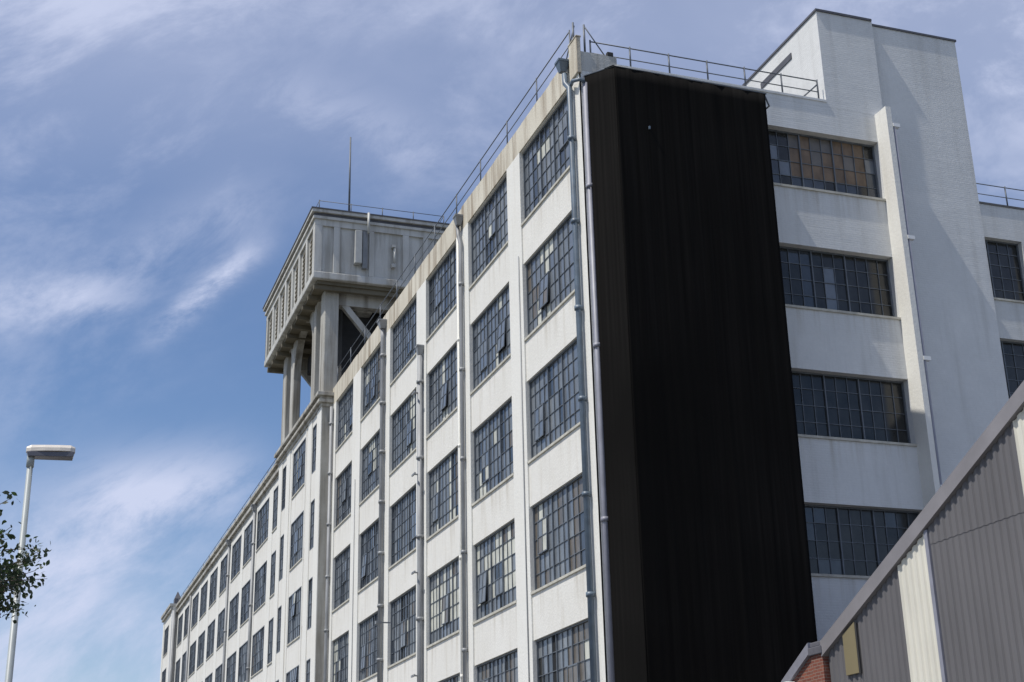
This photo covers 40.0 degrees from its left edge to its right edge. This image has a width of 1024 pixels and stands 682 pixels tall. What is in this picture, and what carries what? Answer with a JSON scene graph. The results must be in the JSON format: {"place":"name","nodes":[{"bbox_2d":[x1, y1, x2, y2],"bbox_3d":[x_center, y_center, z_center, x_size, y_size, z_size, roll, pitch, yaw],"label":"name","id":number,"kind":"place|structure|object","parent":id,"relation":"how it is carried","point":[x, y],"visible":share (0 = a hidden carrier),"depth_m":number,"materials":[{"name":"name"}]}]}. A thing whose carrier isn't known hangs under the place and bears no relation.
{"place":"outdoors","nodes":[
{"label":"outdoors","id":0,"kind":"place"},
{"bbox_2d":[0,0,1023,681],"label":"sky","id":1,"kind":"structure","parent":0,"point":[163,163],"materials":[{"name":"blue"}]},
{"bbox_2d":[820,381,1023,681],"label":"corrugated shed","id":2,"kind":"structure","parent":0,"point":[939,597],"depth_m":29.14,"materials":[{"name":"grey metal"}]},
{"label":"ground","id":3,"kind":"structure","parent":0,"visible":0},
{"bbox_2d":[976,183,1023,398],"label":"side wing","id":4,"kind":"structure","parent":3,"relation":"on","point":[1003,228],"depth_m":52.15,"materials":[{"name":"white paint"}]},
{"bbox_2d":[985,240,1023,302],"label":"window","id":5,"kind":"structure","parent":4,"relation":"in","point":[1004,263],"depth_m":52.21,"materials":[{"name":"glass"}]},
{"bbox_2d":[1000,340,1023,398],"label":"window","id":6,"kind":"structure","parent":4,"relation":"in","point":[1012,352],"depth_m":50.85,"materials":[{"name":"glass"}]},
{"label":"yard","id":7,"kind":"structure","parent":0,"visible":0},
{"bbox_2d":[160,22,923,681],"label":"factory building","id":8,"kind":"structure","parent":7,"relation":"on","point":[466,524],"depth_m":44.62,"materials":[{"name":"white paint"}]},
{"bbox_2d":[162,668,165,681],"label":"window","id":9,"kind":"structure","parent":8,"relation":"in","point":[164,672],"depth_m":133.78,"materials":[{"name":"grey metal"}]},
{"bbox_2d":[163,625,168,657],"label":"window","id":10,"kind":"structure","parent":8,"relation":"in","point":[167,629],"depth_m":135.09,"materials":[{"name":"grey glass"}]},
{"bbox_2d":[175,657,180,681],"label":"window","id":11,"kind":"structure","parent":8,"relation":"in","point":[177,673],"depth_m":127.59,"materials":[{"name":"grey metal"}]},
{"bbox_2d":[176,613,182,647],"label":"window","id":12,"kind":"structure","parent":8,"relation":"in","point":[179,639],"depth_m":128.97,"materials":[{"name":"grey glass"}]},
{"bbox_2d":[181,651,186,681],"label":"window","id":13,"kind":"structure","parent":8,"relation":"in","point":[184,655],"depth_m":123.47,"materials":[{"name":"glass"}]},
{"bbox_2d":[183,605,188,639],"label":"window","id":14,"kind":"structure","parent":8,"relation":"in","point":[187,609],"depth_m":124.82,"materials":[{"name":"grey glass"}]},
{"bbox_2d":[188,641,195,677],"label":"window","id":15,"kind":"structure","parent":8,"relation":"in","point":[193,647],"depth_m":118.18,"materials":[{"name":"grey glass"}]},
{"bbox_2d":[191,592,198,629],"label":"window","id":16,"kind":"structure","parent":8,"relation":"in","point":[196,599],"depth_m":119.60,"materials":[{"name":"glass"}]},
{"bbox_2d":[196,630,204,669],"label":"window","id":17,"kind":"structure","parent":8,"relation":"in","point":[201,639],"depth_m":113.45,"materials":[{"name":"glass"}]},
{"bbox_2d":[199,580,207,620],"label":"window","id":18,"kind":"structure","parent":8,"relation":"in","point":[203,602],"depth_m":114.82,"materials":[{"name":"glass"}]},
{"bbox_2d":[205,672,212,681],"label":"window","id":19,"kind":"structure","parent":8,"relation":"in","point":[209,678],"depth_m":107.10,"materials":[{"name":"glass"}]},
{"bbox_2d":[206,619,214,660],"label":"window","id":20,"kind":"structure","parent":8,"relation":"in","point":[211,628],"depth_m":108.37,"materials":[{"name":"grey glass"}]},
{"bbox_2d":[208,566,217,608],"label":"window","id":21,"kind":"structure","parent":8,"relation":"in","point":[213,579],"depth_m":109.84,"materials":[{"name":"grey glass"}]},
{"bbox_2d":[215,664,221,681],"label":"window","id":22,"kind":"structure","parent":8,"relation":"in","point":[218,674],"depth_m":102.42,"materials":[{"name":"glass"}]},
{"bbox_2d":[216,608,224,650],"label":"window","id":23,"kind":"structure","parent":8,"relation":"in","point":[221,617],"depth_m":103.66,"materials":[{"name":"grey glass"}]},
{"bbox_2d":[219,553,227,596],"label":"window","id":24,"kind":"structure","parent":8,"relation":"in","point":[223,577],"depth_m":105.04,"materials":[{"name":"glass"}]},
{"bbox_2d":[226,650,236,681],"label":"window","id":25,"kind":"structure","parent":8,"relation":"in","point":[231,661],"depth_m":96.95,"materials":[{"name":"glass"}]},
{"bbox_2d":[227,592,238,639],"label":"window","id":26,"kind":"structure","parent":8,"relation":"in","point":[234,603],"depth_m":98.26,"materials":[{"name":"glass"}]},
{"bbox_2d":[230,534,241,582],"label":"window","id":27,"kind":"structure","parent":8,"relation":"in","point":[236,548],"depth_m":99.72,"materials":[{"name":"glass"}]},
{"bbox_2d":[238,640,247,681],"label":"window","id":28,"kind":"structure","parent":8,"relation":"in","point":[242,665],"depth_m":92.42,"materials":[{"name":"glass"}]},
{"bbox_2d":[239,580,249,627],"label":"window","id":29,"kind":"structure","parent":8,"relation":"in","point":[245,598],"depth_m":93.76,"materials":[{"name":"glass"}]},
{"bbox_2d":[242,519,252,568],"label":"window","id":30,"kind":"structure","parent":8,"relation":"in","point":[247,552],"depth_m":95.19,"materials":[{"name":"glass"}]},
{"bbox_2d":[250,625,264,677],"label":"window","id":31,"kind":"structure","parent":8,"relation":"in","point":[258,638],"depth_m":87.24,"materials":[{"name":"glass"}]},
{"bbox_2d":[253,560,266,613],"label":"window","id":32,"kind":"structure","parent":8,"relation":"in","point":[260,576],"depth_m":88.61,"materials":[{"name":"glass"}]},
{"bbox_2d":[255,498,268,552],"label":"window","id":33,"kind":"structure","parent":8,"relation":"in","point":[263,514],"depth_m":90.01,"materials":[{"name":"glass"}]},
{"bbox_2d":[266,617,273,665],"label":"window","id":34,"kind":"structure","parent":8,"relation":"in","point":[270,634],"depth_m":83.29,"materials":[{"name":"grey glass"}]},
{"bbox_2d":[269,550,275,598],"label":"window","id":35,"kind":"structure","parent":8,"relation":"in","point":[273,557],"depth_m":84.71,"materials":[{"name":"glass"}]},
{"bbox_2d":[272,486,277,532],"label":"window","id":36,"kind":"structure","parent":8,"relation":"in","point":[275,501],"depth_m":86.09,"materials":[{"name":"glass"}]},
{"bbox_2d":[331,545,349,612],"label":"window","id":37,"kind":"structure","parent":8,"relation":"in","point":[341,591],"depth_m":66.78,"materials":[{"name":"glass"}]},
{"bbox_2d":[332,631,348,681],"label":"window","id":38,"kind":"structure","parent":8,"relation":"in","point":[341,644],"depth_m":65.44,"materials":[{"name":"glass"}]},
{"bbox_2d":[333,462,351,530],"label":"window","id":39,"kind":"structure","parent":8,"relation":"in","point":[344,481],"depth_m":68.18,"materials":[{"name":"glass"}]},
{"bbox_2d":[335,383,352,451],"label":"window","id":40,"kind":"structure","parent":8,"relation":"in","point":[345,408],"depth_m":69.62,"materials":[{"name":"grey glass"}]},
{"bbox_2d":[357,519,378,592],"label":"window","id":41,"kind":"structure","parent":8,"relation":"in","point":[369,538],"depth_m":62.09,"materials":[{"name":"glass"}]},
{"bbox_2d":[359,611,377,681],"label":"window","id":42,"kind":"structure","parent":8,"relation":"in","point":[368,634],"depth_m":60.68,"materials":[{"name":"grey glass"}]},
{"bbox_2d":[359,430,379,505],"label":"window","id":43,"kind":"structure","parent":8,"relation":"in","point":[370,453],"depth_m":63.43,"materials":[{"name":"grey glass"}]},
{"bbox_2d":[360,345,380,421],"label":"window","id":44,"kind":"structure","parent":8,"relation":"in","point":[371,375],"depth_m":64.84,"materials":[{"name":"glass"}]},
{"bbox_2d":[387,586,415,668],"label":"window","id":45,"kind":"structure","parent":8,"relation":"in","point":[403,609],"depth_m":55.48,"materials":[{"name":"glass"}]},
{"bbox_2d":[388,485,415,569],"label":"window","id":46,"kind":"structure","parent":8,"relation":"in","point":[403,513],"depth_m":56.99,"materials":[{"name":"glass"}]},
{"bbox_2d":[389,389,415,475],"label":"window","id":47,"kind":"structure","parent":8,"relation":"in","point":[404,419],"depth_m":58.37,"materials":[{"name":"grey glass"}]},
{"bbox_2d":[390,297,416,385],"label":"window","id":48,"kind":"structure","parent":8,"relation":"in","point":[404,332],"depth_m":59.73,"materials":[{"name":"glass"}]},
{"bbox_2d":[426,244,456,341],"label":"window","id":49,"kind":"structure","parent":8,"relation":"in","point":[442,284],"depth_m":54.74,"materials":[{"name":"glass"}]},
{"bbox_2d":[426,343,457,438],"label":"window","id":50,"kind":"structure","parent":8,"relation":"in","point":[443,378],"depth_m":53.27,"materials":[{"name":"glass"}]},
{"bbox_2d":[426,447,457,540],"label":"window","id":51,"kind":"structure","parent":8,"relation":"in","point":[443,479],"depth_m":51.98,"materials":[{"name":"glass"}]},
{"bbox_2d":[426,557,459,648],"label":"window","id":52,"kind":"structure","parent":8,"relation":"in","point":[444,583],"depth_m":50.52,"materials":[{"name":"glass"}]},
{"bbox_2d":[440,673,459,681],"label":"window","id":53,"kind":"structure","parent":8,"relation":"in","point":[456,678],"depth_m":48.61,"materials":[{"name":"glass"}]},
{"bbox_2d":[469,176,507,289],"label":"window","id":54,"kind":"structure","parent":8,"relation":"in","point":[489,229],"depth_m":49.54,"materials":[{"name":"glass"}]},
{"bbox_2d":[470,284,510,394],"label":"window","id":55,"kind":"structure","parent":8,"relation":"in","point":[491,331],"depth_m":48.22,"materials":[{"name":"glass"}]},
{"bbox_2d":[471,398,513,506],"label":"window","id":56,"kind":"structure","parent":8,"relation":"in","point":[493,440],"depth_m":46.82,"materials":[{"name":"grey glass"}]},
{"bbox_2d":[473,519,516,624],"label":"window","id":57,"kind":"structure","parent":8,"relation":"in","point":[495,564],"depth_m":45.41,"materials":[{"name":"glass"}]},
{"bbox_2d":[477,649,517,681],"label":"window","id":58,"kind":"structure","parent":8,"relation":"in","point":[503,668],"depth_m":44.08,"materials":[{"name":"glass"}]},
{"bbox_2d":[521,95,569,225],"bbox_3d":[1.084,-5.711,44.377,0.200,2.660,4.430,6,-21,-18],"label":"window","id":59,"kind":"structure","parent":8,"relation":"in","point":[546,161],"depth_m":44.57,"materials":[{"name":"glass"}]},
{"bbox_2d":[524,212,574,340],"bbox_3d":[1.172,-1.960,42.990,0.200,2.660,4.430,6,-21,-18],"label":"window","id":60,"kind":"structure","parent":8,"relation":"in","point":[550,283],"depth_m":43.15,"materials":[{"name":"glass"}]},
{"bbox_2d":[527,339,579,463],"bbox_3d":[1.260,1.790,41.603,0.200,2.660,4.430,6,-21,-18],"label":"window","id":61,"kind":"structure","parent":8,"relation":"in","point":[554,391],"depth_m":41.78,"materials":[{"name":"grey glass"}]},
{"bbox_2d":[531,474,585,594],"bbox_3d":[1.348,5.541,40.216,0.200,2.660,4.430,6,-21,-18],"label":"window","id":62,"kind":"structure","parent":8,"relation":"in","point":[558,520],"depth_m":40.38,"materials":[{"name":"glass"}]},
{"bbox_2d":[536,619,590,681],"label":"window","id":63,"kind":"structure","parent":8,"relation":"in","point":[563,655],"depth_m":39.07,"materials":[{"name":"grey glass"}]},
{"bbox_2d":[584,65,816,681],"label":"black sheeting","id":64,"kind":"object","parent":8,"relation":"hanging from","point":[710,572],"visible":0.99,"depth_m":37.48,"materials":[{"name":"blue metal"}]},
{"bbox_2d":[768,129,885,200],"bbox_3d":[8.345,-5.658,43.626,7.090,2.100,0.370,6,-21,-18],"label":"window","id":65,"kind":"structure","parent":8,"relation":"in","point":[799,161],"depth_m":44.29,"materials":[{"name":"glass"}]},
{"bbox_2d":[780,246,900,319],"bbox_3d":[8.433,-1.907,42.239,7.090,2.100,0.370,6,-21,-18],"label":"window","id":66,"kind":"structure","parent":8,"relation":"in","point":[812,279],"depth_m":42.89,"materials":[{"name":"grey glass"}]},
{"bbox_2d":[792,371,916,446],"bbox_3d":[8.521,1.844,40.852,7.090,2.100,0.370,6,-21,-18],"label":"window","id":67,"kind":"structure","parent":8,"relation":"in","point":[827,406],"depth_m":41.50,"materials":[{"name":"grey glass"}]},
{"bbox_2d":[805,504,919,578],"bbox_3d":[8.609,5.595,39.465,7.090,2.100,0.370,6,-21,-18],"label":"window","id":68,"kind":"structure","parent":8,"relation":"in","point":[844,542],"depth_m":39.99,"materials":[{"name":"grey glass"}]},
{"bbox_2d":[781,640,830,681],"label":"brick gable wall","id":69,"kind":"structure","parent":7,"relation":"on","point":[810,664],"depth_m":34.04,"materials":[{"name":"red brick"}]},
{"bbox_2d":[742,8,1008,506],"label":"stair tower","id":70,"kind":"structure","parent":7,"relation":"on","point":[904,87],"depth_m":44.93,"materials":[{"name":"white paint"}]},
{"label":"pavement","id":71,"kind":"structure","parent":0,"visible":0},
{"bbox_2d":[0,490,51,623],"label":"tree","id":72,"kind":"object","parent":71,"relation":"on","point":[16,582],"visible":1,"depth_m":14.42,"materials":[{"name":"green plant"}]},
{"bbox_2d":[5,445,74,681],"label":"street lamp","id":73,"kind":"object","parent":71,"relation":"on","point":[52,452],"visible":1,"depth_m":24.33,"materials":[{"name":"white metal"}]},
{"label":"pavement","id":74,"kind":"structure","parent":0,"visible":0},
{"bbox_2d":[262,137,449,681],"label":"water tower","id":75,"kind":"structure","parent":74,"relation":"on","point":[340,273],"depth_m":75.12,"materials":[{"name":"concrete"}]},
{"bbox_2d":[276,605,281,653],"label":"window","id":76,"kind":"structure","parent":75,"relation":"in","point":[279,609],"depth_m":77.84,"materials":[{"name":"grey glass"}]},
{"bbox_2d":[279,534,283,580],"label":"window","id":77,"kind":"structure","parent":75,"relation":"in","point":[282,537],"depth_m":79.20,"materials":[{"name":"grey glass"}]},
{"bbox_2d":[281,466,285,511],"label":"window","id":78,"kind":"structure","parent":75,"relation":"in","point":[284,470],"depth_m":80.63,"materials":[{"name":"glass"}]},
{"bbox_2d":[286,665,298,681],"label":"window","id":79,"kind":"structure","parent":75,"relation":"in","point":[293,675],"depth_m":72.33,"materials":[{"name":"glass"}]},
{"bbox_2d":[286,586,301,646],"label":"window","id":80,"kind":"structure","parent":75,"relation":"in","point":[294,606],"depth_m":73.84,"materials":[{"name":"grey glass"}]},
{"bbox_2d":[289,510,303,571],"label":"window","id":81,"kind":"structure","parent":75,"relation":"in","point":[296,546],"depth_m":75.16,"materials":[{"name":"glass"}]},
{"bbox_2d":[291,437,305,499],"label":"window","id":82,"kind":"structure","parent":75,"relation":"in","point":[299,455],"depth_m":76.54,"materials":[{"name":"grey glass"}]},
{"bbox_2d":[306,659,309,681],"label":"window","id":83,"kind":"structure","parent":75,"relation":"in","point":[308,661],"depth_m":69.24,"materials":[{"name":"glass"}]},
{"bbox_2d":[307,577,312,629],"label":"window","id":84,"kind":"structure","parent":75,"relation":"in","point":[311,579],"depth_m":70.34,"materials":[{"name":"grey glass"}]},
{"bbox_2d":[309,498,314,550],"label":"window","id":85,"kind":"structure","parent":75,"relation":"in","point":[313,502],"depth_m":71.71,"materials":[{"name":"grey glass"}]},
{"bbox_2d":[312,423,316,473],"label":"window","id":86,"kind":"structure","parent":75,"relation":"in","point":[315,427],"depth_m":73.09,"materials":[{"name":"glass"}]}
]}

